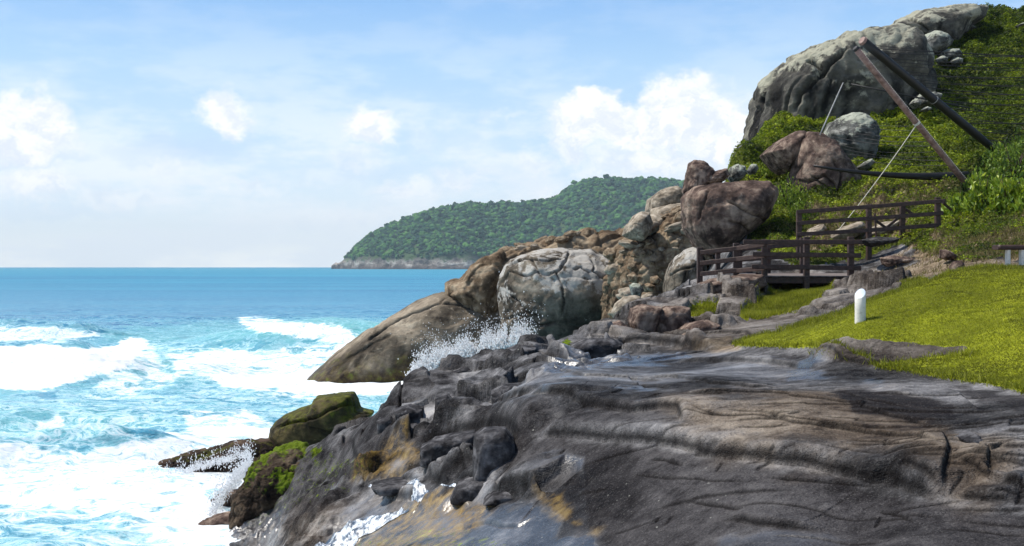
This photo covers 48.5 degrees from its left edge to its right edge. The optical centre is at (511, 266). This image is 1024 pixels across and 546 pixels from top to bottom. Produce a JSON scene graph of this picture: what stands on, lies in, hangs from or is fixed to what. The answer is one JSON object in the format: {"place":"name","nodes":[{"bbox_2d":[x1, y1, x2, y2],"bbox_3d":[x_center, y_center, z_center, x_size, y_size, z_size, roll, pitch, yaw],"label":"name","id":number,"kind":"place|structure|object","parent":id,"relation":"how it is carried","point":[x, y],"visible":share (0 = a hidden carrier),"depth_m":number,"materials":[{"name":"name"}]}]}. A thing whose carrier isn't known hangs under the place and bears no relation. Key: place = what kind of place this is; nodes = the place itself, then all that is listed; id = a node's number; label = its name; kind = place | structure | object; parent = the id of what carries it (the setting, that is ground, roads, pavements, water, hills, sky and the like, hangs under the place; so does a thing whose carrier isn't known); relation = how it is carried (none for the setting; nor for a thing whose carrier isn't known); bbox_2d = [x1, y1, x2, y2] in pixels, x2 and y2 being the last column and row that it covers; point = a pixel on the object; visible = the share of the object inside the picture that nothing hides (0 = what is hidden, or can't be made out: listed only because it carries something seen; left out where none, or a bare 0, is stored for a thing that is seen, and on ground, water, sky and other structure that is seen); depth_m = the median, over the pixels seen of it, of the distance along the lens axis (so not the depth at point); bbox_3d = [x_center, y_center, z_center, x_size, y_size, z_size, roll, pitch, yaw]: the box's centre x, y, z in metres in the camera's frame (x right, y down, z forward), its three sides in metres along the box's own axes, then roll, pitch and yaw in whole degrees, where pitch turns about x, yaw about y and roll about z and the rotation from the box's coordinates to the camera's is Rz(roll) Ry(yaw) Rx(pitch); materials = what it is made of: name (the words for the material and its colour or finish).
{"place":"outdoors","nodes":[
{"label":"outdoors","id":0,"kind":"place"},
{"bbox_2d":[0,267,467,545],"bbox_3d":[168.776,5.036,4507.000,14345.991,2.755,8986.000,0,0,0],"label":"sea","id":1,"kind":"structure","parent":0,"point":[113,380],"depth_m":57.00,"materials":[{"name":"liquid"}]},
{"bbox_2d":[148,437,255,475],"bbox_3d":[-9.373,5.827,33.053,4.226,1.910,3.631,0,0,0],"label":"sea spray","id":2,"kind":"object","parent":1,"relation":"on","point":[197,464],"visible":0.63,"depth_m":32.68,"materials":[{"name":"white"}]},
{"bbox_2d":[198,511,229,524],"bbox_3d":[-6.723,6.120,27.308,1.689,0.519,1.020,0,0,0],"label":"surf ledge","id":3,"kind":"object","parent":1,"relation":"in","point":[220,518],"visible":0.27,"depth_m":26.97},
{"bbox_2d":[158,438,275,471],"bbox_3d":[-9.209,6.064,34.248,5.121,1.725,2.275,0,0,0],"label":"surf ledge","id":4,"kind":"object","parent":1,"relation":"in","point":[264,445],"visible":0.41,"depth_m":33.60,"materials":[{"name":"stone"}]},
{"bbox_2d":[210,489,237,506],"bbox_3d":[-7.239,5.939,28.987,0.846,0.501,0.698,0,0,0],"label":"surf ledge","id":5,"kind":"object","parent":1,"relation":"in","point":[233,492],"visible":0.22,"depth_m":28.67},
{"bbox_2d":[205,423,256,515],"bbox_3d":[-7.250,5.127,29.467,1.196,2.553,5.507,0,0,0],"label":"sea spray","id":6,"kind":"object","parent":1,"relation":"on","point":[239,473],"visible":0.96,"depth_m":28.99,"materials":[{"name":"white"}]},
{"bbox_2d":[268,391,373,446],"bbox_3d":[-5.848,4.900,34.973,3.206,2.082,2.641,0,0,0],"label":"mossy boulder","id":7,"kind":"object","parent":1,"relation":"in","point":[319,418],"visible":0.62,"depth_m":33.90,"materials":[{"name":"stone"}]},
{"bbox_2d":[307,292,500,382],"bbox_3d":[-5.163,4.895,61.507,12.026,7.089,8.506,0,0,0],"label":"rock slab","id":8,"kind":"object","parent":1,"relation":"in","point":[381,352],"visible":0.41,"depth_m":58.03,"materials":[{"name":"stone"}]},
{"bbox_2d":[444,250,508,317],"bbox_3d":[-1.748,1.568,61.043,3.746,4.942,5.039,0,0,0],"label":"boulder","id":9,"kind":"object","parent":8,"relation":"on","point":[474,286],"visible":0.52,"depth_m":58.90,"materials":[{"name":"stone"}]},
{"bbox_2d":[404,291,542,375],"bbox_3d":[-1.967,2.964,53.544,8.668,5.552,2.321,0,0,39],"label":"sea spray","id":10,"kind":"object","parent":1,"relation":"on","point":[503,340],"visible":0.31,"depth_m":52.87,"materials":[{"name":"white"}]},
{"bbox_2d":[315,478,455,545],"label":"running water","id":11,"kind":"structure","parent":0,"point":[350,533],"depth_m":18.38,"materials":[{"name":"liquid"}]},
{"bbox_2d":[331,181,649,268],"bbox_3d":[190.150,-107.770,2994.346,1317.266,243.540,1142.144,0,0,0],"label":"headland","id":12,"kind":"structure","parent":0,"point":[448,261],"depth_m":2655.25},
{"bbox_2d":[344,174,683,259],"bbox_3d":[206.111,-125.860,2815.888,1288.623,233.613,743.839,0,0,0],"label":"forest","id":13,"kind":"object","parent":12,"relation":"on","point":[488,217],"visible":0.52,"depth_m":2728.29,"materials":[{"name":"plant"}]},
{"bbox_2d":[0,0,1023,266],"label":"sky","id":14,"kind":"structure","parent":0,"point":[134,133],"materials":[{"name":"blue"}]},
{"bbox_2d":[229,118,1023,545],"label":"rocky shore","id":15,"kind":"structure","parent":0,"point":[695,436],"depth_m":14.70,"materials":[{"name":"stone"}]},
{"bbox_2d":[229,440,308,528],"bbox_3d":[-5.220,5.217,26.909,2.834,2.112,2.618,0,0,0],"label":"weedy mound","id":16,"kind":"object","parent":15,"relation":"on","point":[267,479],"visible":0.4,"depth_m":25.97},
{"bbox_2d":[376,416,392,433],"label":"rock block","id":17,"kind":"object","parent":15,"relation":"on","point":[383,423],"visible":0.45,"depth_m":22.50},
{"bbox_2d":[371,477,407,495],"bbox_3d":[-1.799,3.769,19.468,1.189,0.240,1.014,0,0,0],"label":"rock block","id":18,"kind":"object","parent":15,"relation":"on","point":[392,486],"visible":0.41,"depth_m":19.10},
{"bbox_2d":[395,404,423,423],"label":"rock block","id":19,"kind":"object","parent":15,"relation":"on","point":[415,412],"visible":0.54,"depth_m":22.16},
{"bbox_2d":[435,393,451,408],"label":"rock block","id":20,"kind":"object","parent":15,"relation":"on","point":[439,398],"visible":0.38,"depth_m":22.21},
{"bbox_2d":[420,429,475,467],"bbox_3d":[-1.067,3.104,19.094,0.931,0.688,0.903,0,0,0],"label":"rock block","id":21,"kind":"object","parent":15,"relation":"on","point":[434,448],"visible":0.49,"depth_m":18.71,"materials":[{"name":"stone"}]},
{"bbox_2d":[453,366,471,373],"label":"rock block","id":22,"kind":"object","parent":15,"relation":"on","point":[462,369],"visible":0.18,"depth_m":24.16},
{"bbox_2d":[450,476,484,505],"bbox_3d":[-0.581,3.273,16.651,0.649,0.381,0.909,0,0,0],"label":"rock block","id":23,"kind":"object","parent":15,"relation":"on","point":[467,488],"visible":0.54,"depth_m":16.25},
{"bbox_2d":[472,426,514,481],"bbox_3d":[-0.270,2.829,16.904,0.669,0.870,0.917,0,0,0],"label":"rock block","id":24,"kind":"object","parent":15,"relation":"on","point":[493,447],"visible":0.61,"depth_m":16.48,"materials":[{"name":"stone"}]},
{"bbox_2d":[483,491,511,505],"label":"rock block","id":25,"kind":"object","parent":15,"relation":"on","point":[494,498],"visible":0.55,"depth_m":15.29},
{"bbox_2d":[491,382,521,403],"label":"rock block","id":26,"kind":"object","parent":15,"relation":"on","point":[497,392],"visible":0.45,"depth_m":20.78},
{"bbox_2d":[506,344,535,354],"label":"rock block","id":27,"kind":"object","parent":15,"relation":"on","point":[528,349],"visible":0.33,"depth_m":24.23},
{"bbox_2d":[496,248,608,340],"bbox_3d":[2.502,2.194,55.997,6.521,6.233,7.225,0,0,0],"label":"round boulder","id":28,"kind":"object","parent":15,"relation":"on","point":[562,287],"visible":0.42,"depth_m":52.89,"materials":[{"name":"stone"}]},
{"bbox_2d":[505,228,626,259],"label":"rocky ridge","id":29,"kind":"structure","parent":15,"relation":"on","point":[601,241],"depth_m":62.00,"materials":[{"name":"stone"}]},
{"bbox_2d":[514,245,527,250],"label":"loose rock","id":30,"kind":"object","parent":29,"relation":"on","point":[519,247],"visible":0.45,"depth_m":63.11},
{"bbox_2d":[545,235,556,244],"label":"loose rock","id":31,"kind":"object","parent":29,"relation":"on","point":[549,240],"visible":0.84,"depth_m":62.13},
{"bbox_2d":[554,236,569,243],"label":"loose rock","id":32,"kind":"object","parent":29,"relation":"on","point":[561,239],"visible":1,"depth_m":61.47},
{"bbox_2d":[563,230,576,238],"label":"loose rock","id":33,"kind":"object","parent":29,"relation":"on","point":[571,234],"visible":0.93,"depth_m":61.94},
{"bbox_2d":[579,227,597,236],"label":"loose rock","id":34,"kind":"object","parent":29,"relation":"on","point":[588,232],"visible":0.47,"depth_m":62.41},
{"bbox_2d":[570,337,622,358],"bbox_3d":[1.842,1.873,25.553,1.285,0.569,1.434,0,0,0],"label":"rock block","id":35,"kind":"object","parent":15,"relation":"on","point":[597,347],"visible":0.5,"depth_m":24.89,"materials":[{"name":"stone"}]},
{"bbox_2d":[612,320,627,326],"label":"rock block","id":36,"kind":"object","parent":15,"relation":"on","point":[619,322],"visible":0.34,"depth_m":27.22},
{"bbox_2d":[611,295,640,316],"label":"boulder","id":37,"kind":"object","parent":15,"relation":"on","point":[619,304],"visible":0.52,"depth_m":40.61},
{"bbox_2d":[627,272,639,282],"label":"boulder","id":38,"kind":"object","parent":15,"relation":"on","point":[633,277],"visible":1,"depth_m":44.62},
{"bbox_2d":[629,283,643,295],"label":"boulder","id":39,"kind":"object","parent":15,"relation":"on","point":[636,289],"visible":0.93,"depth_m":42.61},
{"bbox_2d":[627,304,661,332],"bbox_3d":[3.308,1.391,28.407,0.819,0.910,1.604,0,0,0],"label":"rock block","id":40,"kind":"object","parent":15,"relation":"on","point":[645,317],"visible":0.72,"depth_m":27.66,"materials":[{"name":"stone"}]},
{"bbox_2d":[641,283,655,291],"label":"boulder","id":41,"kind":"object","parent":15,"relation":"on","point":[648,287],"visible":0.91,"depth_m":44.60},
{"bbox_2d":[650,275,661,285],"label":"boulder","id":42,"kind":"object","parent":41,"relation":"on","point":[656,280],"visible":1,"depth_m":44.63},
{"bbox_2d":[600,207,709,318],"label":"rubble bank","id":43,"kind":"structure","parent":15,"relation":"on","point":[644,270],"depth_m":47.93,"materials":[{"name":"stone"}]},
{"bbox_2d":[603,247,616,259],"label":"loose rock","id":44,"kind":"object","parent":43,"relation":"on","point":[609,253],"visible":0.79,"depth_m":50.99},
{"bbox_2d":[604,263,618,274],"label":"loose rock","id":45,"kind":"object","parent":43,"relation":"on","point":[610,269],"visible":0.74,"depth_m":49.31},
{"bbox_2d":[618,240,637,248],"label":"loose rock","id":46,"kind":"object","parent":43,"relation":"on","point":[628,244],"visible":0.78,"depth_m":48.89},
{"bbox_2d":[616,287,641,298],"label":"loose rock","id":47,"kind":"object","parent":43,"relation":"on","point":[625,291],"visible":0.29,"depth_m":47.43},
{"bbox_2d":[627,263,635,269],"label":"loose rock","id":48,"kind":"object","parent":43,"relation":"on","point":[631,266],"visible":1,"depth_m":47.75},
{"bbox_2d":[622,211,652,240],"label":"wedge rock","id":49,"kind":"object","parent":43,"relation":"on","point":[638,226],"visible":1,"depth_m":47.08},
{"bbox_2d":[645,238,653,244],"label":"loose rock","id":50,"kind":"object","parent":43,"relation":"on","point":[649,241],"visible":1,"depth_m":47.85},
{"bbox_2d":[649,221,660,235],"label":"loose rock","id":51,"kind":"object","parent":43,"relation":"on","point":[655,226],"visible":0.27,"depth_m":48.84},
{"bbox_2d":[650,213,663,223],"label":"loose rock","id":52,"kind":"object","parent":43,"relation":"on","point":[656,217],"visible":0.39,"depth_m":49.32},
{"bbox_2d":[650,203,679,214],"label":"pale boulder","id":53,"kind":"object","parent":43,"relation":"on","point":[662,209],"visible":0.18,"depth_m":50.90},
{"bbox_2d":[645,186,682,211],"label":"pale boulder","id":54,"kind":"object","parent":53,"relation":"on","point":[668,196],"visible":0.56,"depth_m":52.75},
{"bbox_2d":[664,221,681,231],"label":"loose rock","id":55,"kind":"object","parent":43,"relation":"on","point":[675,227],"visible":0.54,"depth_m":47.47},
{"bbox_2d":[673,211,680,222],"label":"loose rock","id":56,"kind":"object","parent":43,"relation":"on","point":[677,217],"visible":0.37,"depth_m":47.69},
{"bbox_2d":[656,306,691,332],"bbox_3d":[3.940,1.419,28.568,1.027,0.881,1.617,0,0,0],"label":"rock block","id":57,"kind":"object","parent":15,"relation":"on","point":[672,318],"visible":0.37,"depth_m":27.80,"materials":[{"name":"stone"}]},
{"bbox_2d":[663,247,706,292],"bbox_3d":[6.394,0.302,42.017,1.615,2.112,2.778,0,0,0],"label":"cracked boulder","id":58,"kind":"object","parent":15,"relation":"on","point":[681,268],"visible":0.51,"depth_m":40.95,"materials":[{"name":"stone"}]},
{"bbox_2d":[682,160,714,194],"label":"standing stone","id":59,"kind":"object","parent":15,"relation":"on","point":[699,172],"visible":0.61,"depth_m":42.95,"materials":[{"name":"stone"}]},
{"bbox_2d":[679,319,719,334],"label":"rock block","id":60,"kind":"object","parent":15,"relation":"on","point":[705,325],"visible":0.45,"depth_m":26.50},
{"bbox_2d":[680,180,778,255],"bbox_3d":[7.918,-1.761,41.501,3.435,2.757,3.416,0,0,0],"label":"boulder","id":61,"kind":"object","parent":15,"relation":"on","point":[720,215],"visible":0.96,"depth_m":40.16,"materials":[{"name":"stone"}]},
{"bbox_2d":[708,168,729,183],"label":"ledge rock","id":62,"kind":"object","parent":61,"relation":"on","point":[720,176],"visible":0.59,"depth_m":42.92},
{"bbox_2d":[697,274,766,293],"bbox_3d":[6.111,0.528,32.045,1.977,0.652,1.824,0,0,0],"label":"rock block","id":63,"kind":"object","parent":15,"relation":"on","point":[759,280],"visible":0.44,"depth_m":31.24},
{"bbox_2d":[760,130,806,174],"bbox_3d":[11.306,-4.747,47.497,1.726,1.796,3.341,0,0,0],"label":"split boulder","id":64,"kind":"object","parent":15,"relation":"on","point":[778,157],"visible":0.87,"depth_m":46.27,"materials":[{"name":"stone"}]},
{"bbox_2d":[751,273,848,282],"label":"boardwalk","id":65,"kind":"structure","parent":15,"relation":"on","point":[798,277],"depth_m":32.01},
{"bbox_2d":[710,238,802,272],"bbox_3d":[7.574,-0.165,35.164,2.946,1.452,0.212,0,0,0],"label":"railing","id":66,"kind":"object","parent":65,"relation":"attached to","point":[770,247],"visible":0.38,"depth_m":35.06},
{"bbox_2d":[697,237,861,288],"bbox_3d":[7.475,0.020,32.128,4.630,1.720,1.113,0,0,17],"label":"railing","id":67,"kind":"object","parent":65,"relation":"attached to","point":[806,267],"visible":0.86,"depth_m":31.92,"materials":[{"name":"wood"}]},
{"bbox_2d":[862,236,899,246],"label":"path rock","id":68,"kind":"object","parent":15,"relation":"on","point":[873,241],"visible":0.95,"depth_m":34.96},
{"bbox_2d":[880,255,913,266],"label":"path rock","id":69,"kind":"object","parent":15,"relation":"on","point":[889,260],"visible":1,"depth_m":31.14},
{"bbox_2d":[939,249,957,260],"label":"path rock","id":70,"kind":"object","parent":15,"relation":"on","point":[944,254],"visible":1,"depth_m":31.26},
{"bbox_2d":[949,260,964,269],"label":"path rock","id":71,"kind":"object","parent":15,"relation":"on","point":[957,263],"visible":0.53,"depth_m":27.45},
{"bbox_2d":[952,431,982,442],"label":"rock block","id":72,"kind":"object","parent":15,"relation":"on","point":[967,437],"visible":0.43,"depth_m":11.04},
{"bbox_2d":[976,245,1023,267],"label":"bench","id":73,"kind":"object","parent":15,"relation":"on","point":[1009,248],"visible":0.68,"depth_m":27.24,"materials":[{"name":"paint"}]},
{"bbox_2d":[690,275,979,369],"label":"long grass","id":74,"kind":"structure","parent":0,"point":[789,298],"depth_m":29.26,"materials":[{"name":"plant"}]},
{"bbox_2d":[690,262,1023,394],"bbox_3d":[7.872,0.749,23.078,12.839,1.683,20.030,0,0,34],"label":"lawn","id":75,"kind":"structure","parent":0,"point":[942,330],"depth_m":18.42,"materials":[{"name":"plant"}]},
{"bbox_2d":[855,289,865,323],"bbox_3d":[5.878,0.697,19.200,0.180,0.649,0.180,0,0,0],"label":"marker post","id":76,"kind":"object","parent":75,"relation":"on","point":[860,305],"visible":0.86,"depth_m":19.13,"materials":[{"name":"paint"}]},
{"bbox_2d":[725,14,1023,282],"bbox_3d":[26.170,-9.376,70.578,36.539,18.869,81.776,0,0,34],"label":"hillside","id":77,"kind":"structure","parent":0,"point":[849,184],"depth_m":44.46,"materials":[{"name":"plant"}]},
{"bbox_2d":[727,164,746,181],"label":"ledge rock","id":78,"kind":"object","parent":77,"relation":"on","point":[737,172],"visible":0.91,"depth_m":43.46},
{"bbox_2d":[747,164,757,174],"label":"ledge rock","id":79,"kind":"object","parent":77,"relation":"on","point":[752,169],"visible":0.99,"depth_m":44.21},
{"bbox_2d":[753,164,784,175],"bbox_3d":[11.006,-4.119,48.871,1.443,0.586,1.170,0,0,0],"label":"shrub","id":80,"kind":"object","parent":77,"relation":"on","point":[767,172],"visible":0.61,"depth_m":48.62,"materials":[{"name":"green plant"}]},
{"bbox_2d":[773,172,811,208],"bbox_3d":[10.693,-2.918,43.866,1.825,1.651,1.598,0,0,-22],"label":"shrub","id":81,"kind":"object","parent":77,"relation":"on","point":[782,189],"visible":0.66,"depth_m":43.75,"materials":[{"name":"green plant"}]},
{"bbox_2d":[785,199,818,219],"bbox_3d":[10.708,-2.101,41.860,1.405,0.888,1.068,0,0,0],"label":"shrub","id":82,"kind":"object","parent":77,"relation":"on","point":[806,206],"visible":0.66,"depth_m":41.73,"materials":[{"name":"green plant"}]},
{"bbox_2d":[807,224,826,237],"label":"pale slab","id":83,"kind":"structure","parent":77,"relation":"on","point":[821,227],"depth_m":39.09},
{"bbox_2d":[787,131,861,192],"bbox_3d":[12.757,-3.551,46.484,2.814,3.895,3.946,0,0,0],"label":"split boulder","id":84,"kind":"object","parent":77,"relation":"on","point":[816,148],"visible":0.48,"depth_m":44.92,"materials":[{"name":"stone"}]},
{"bbox_2d":[819,83,842,134],"bbox_3d":[12.803,-6.320,45.598,1.171,2.195,0.060,0,0,-21],"label":"rod","id":85,"kind":"object","parent":84,"relation":"on","point":[830,110],"visible":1,"depth_m":45.56,"materials":[{"name":"grey"}]},
{"bbox_2d":[742,23,937,140],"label":"cliff","id":86,"kind":"structure","parent":77,"relation":"on","point":[809,81],"depth_m":57.07,"materials":[{"name":"stone"}]},
{"bbox_2d":[830,221,865,239],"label":"pale slab","id":87,"kind":"structure","parent":77,"relation":"on","point":[859,225],"depth_m":38.42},
{"bbox_2d":[823,112,880,162],"bbox_3d":[14.843,-5.417,49.987,2.286,2.641,4.036,0,0,0],"label":"domed rock","id":88,"kind":"object","parent":77,"relation":"on","point":[856,118],"visible":0.61,"depth_m":48.32,"materials":[{"name":"stone"}]},
{"bbox_2d":[857,159,874,170],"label":"ledge rock","id":89,"kind":"object","parent":77,"relation":"on","point":[865,165],"visible":0.88,"depth_m":46.20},
{"bbox_2d":[796,197,951,262],"bbox_3d":[11.828,-1.114,37.269,5.208,2.283,0.822,0,0,0],"label":"railing","id":90,"kind":"object","parent":77,"relation":"on","point":[902,216],"visible":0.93,"depth_m":36.86,"materials":[{"name":"wood"}]},
{"bbox_2d":[725,2,1023,264],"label":"creepers","id":91,"kind":"object","parent":77,"relation":"on","point":[990,27],"visible":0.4,"depth_m":50.59,"materials":[{"name":"green plant"}]},
{"bbox_2d":[862,220,898,238],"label":"pale slab","id":92,"kind":"structure","parent":77,"relation":"on","point":[886,223],"depth_m":38.46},
{"bbox_2d":[814,165,968,179],"bbox_3d":[14.326,-3.546,42.913,5.948,0.568,0.354,0,0,-5],"label":"fallen pole","id":93,"kind":"object","parent":77,"relation":"on","point":[921,176],"visible":0.88,"depth_m":42.91,"materials":[{"name":"black"}]},
{"bbox_2d":[853,46,966,182],"bbox_3d":[14.425,-5.216,40.730,5.440,5.003,0.254,0,0,-22],"label":"leaning pole","id":94,"kind":"object","parent":77,"relation":"on","point":[904,108],"visible":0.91,"depth_m":40.52,"materials":[{"name":"brown"}]},
{"bbox_2d":[838,121,919,229],"bbox_3d":[12.739,-3.132,39.844,4.206,4.266,0.259,0,0,-28],"label":"rope","id":95,"kind":"object","parent":94,"relation":"attached to","point":[916,124],"visible":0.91,"depth_m":40.00,"materials":[{"name":"beige"}]},
{"bbox_2d":[909,99,921,108],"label":"hill rock","id":96,"kind":"object","parent":77,"relation":"on","point":[914,103],"visible":1,"depth_m":53.73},
{"bbox_2d":[851,84,980,110],"bbox_3d":[19.865,-7.901,54.000,7.541,1.584,0.070,0,0,0],"label":"rod","id":97,"kind":"object","parent":77,"relation":"on","point":[914,96],"visible":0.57,"depth_m":53.97,"materials":[{"name":"black"}]},
{"bbox_2d":[859,37,994,151],"bbox_3d":[16.454,-6.452,44.242,7.451,4.372,0.368,0,0,-25],"label":"leaning pole","id":98,"kind":"object","parent":77,"relation":"on","point":[869,46],"visible":0.96,"depth_m":43.86,"materials":[{"name":"black"}]},
{"bbox_2d":[832,45,1023,165],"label":"wire strands","id":99,"kind":"object","parent":98,"relation":"attached to","point":[997,55],"visible":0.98,"depth_m":43.37,"materials":[{"name":"black"}]},
{"bbox_2d":[915,91,941,108],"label":"hill rock","id":100,"kind":"object","parent":77,"relation":"on","point":[925,103],"visible":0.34,"depth_m":54.46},
{"bbox_2d":[883,3,988,40],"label":"rock summit","id":101,"kind":"structure","parent":77,"relation":"on","point":[955,21],"depth_m":69.36,"materials":[{"name":"stone"}]},
{"bbox_2d":[925,30,953,54],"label":"hill rock","id":102,"kind":"object","parent":77,"relation":"on","point":[939,41],"visible":0.6,"depth_m":65.61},
{"bbox_2d":[935,56,947,64],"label":"hill rock","id":103,"kind":"object","parent":77,"relation":"on","point":[940,59],"visible":0.73,"depth_m":64.95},
{"bbox_2d":[938,48,961,61],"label":"hill rock","id":104,"kind":"object","parent":77,"relation":"on","point":[955,51],"visible":0.56,"depth_m":65.25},
{"bbox_2d":[941,192,968,217],"bbox_3d":[14.967,-2.035,38.075,1.305,1.041,1.087,0,0,0],"label":"shrub","id":105,"kind":"object","parent":77,"relation":"on","point":[953,201],"visible":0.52,"depth_m":37.89,"materials":[{"name":"green plant"}]},
{"bbox_2d":[947,57,963,65],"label":"hill rock","id":106,"kind":"object","parent":77,"relation":"on","point":[957,59],"visible":0.91,"depth_m":65.03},
{"bbox_2d":[959,170,999,214],"bbox_3d":[15.428,-2.378,37.201,1.636,1.623,1.288,0,0,0],"label":"shrub","id":107,"kind":"object","parent":77,"relation":"on","point":[976,197],"visible":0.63,"depth_m":37.02,"materials":[{"name":"green plant"}]},
{"bbox_2d":[962,165,996,191],"bbox_3d":[16.795,-3.049,40.764,1.836,1.194,1.357,0,0,0],"label":"shrub","id":108,"kind":"object","parent":77,"relation":"on","point":[967,182],"visible":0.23,"depth_m":40.67,"materials":[{"name":"green plant"}]},
{"bbox_2d":[976,140,1023,164],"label":"shrub","id":109,"kind":"object","parent":77,"relation":"on","point":[994,153],"visible":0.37,"depth_m":43.61,"materials":[{"name":"green plant"}]},
{"bbox_2d":[980,136,1023,181],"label":"shrub","id":110,"kind":"object","parent":77,"relation":"on","point":[1016,160],"visible":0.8,"depth_m":39.83,"materials":[{"name":"green plant"}]},
{"bbox_2d":[983,171,1023,215],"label":"shrub","id":111,"kind":"object","parent":77,"relation":"on","point":[1004,191],"visible":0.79,"depth_m":36.23,"materials":[{"name":"green plant"}]},
{"bbox_2d":[1006,126,1023,146],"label":"shrub","id":112,"kind":"object","parent":77,"relation":"on","point":[1020,138],"visible":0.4,"depth_m":44.74,"materials":[{"name":"green plant"}]},
{"bbox_2d":[1007,178,1023,216],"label":"shrub","id":113,"kind":"object","parent":77,"relation":"on","point":[1018,204],"visible":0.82,"depth_m":35.66,"materials":[{"name":"green plant"}]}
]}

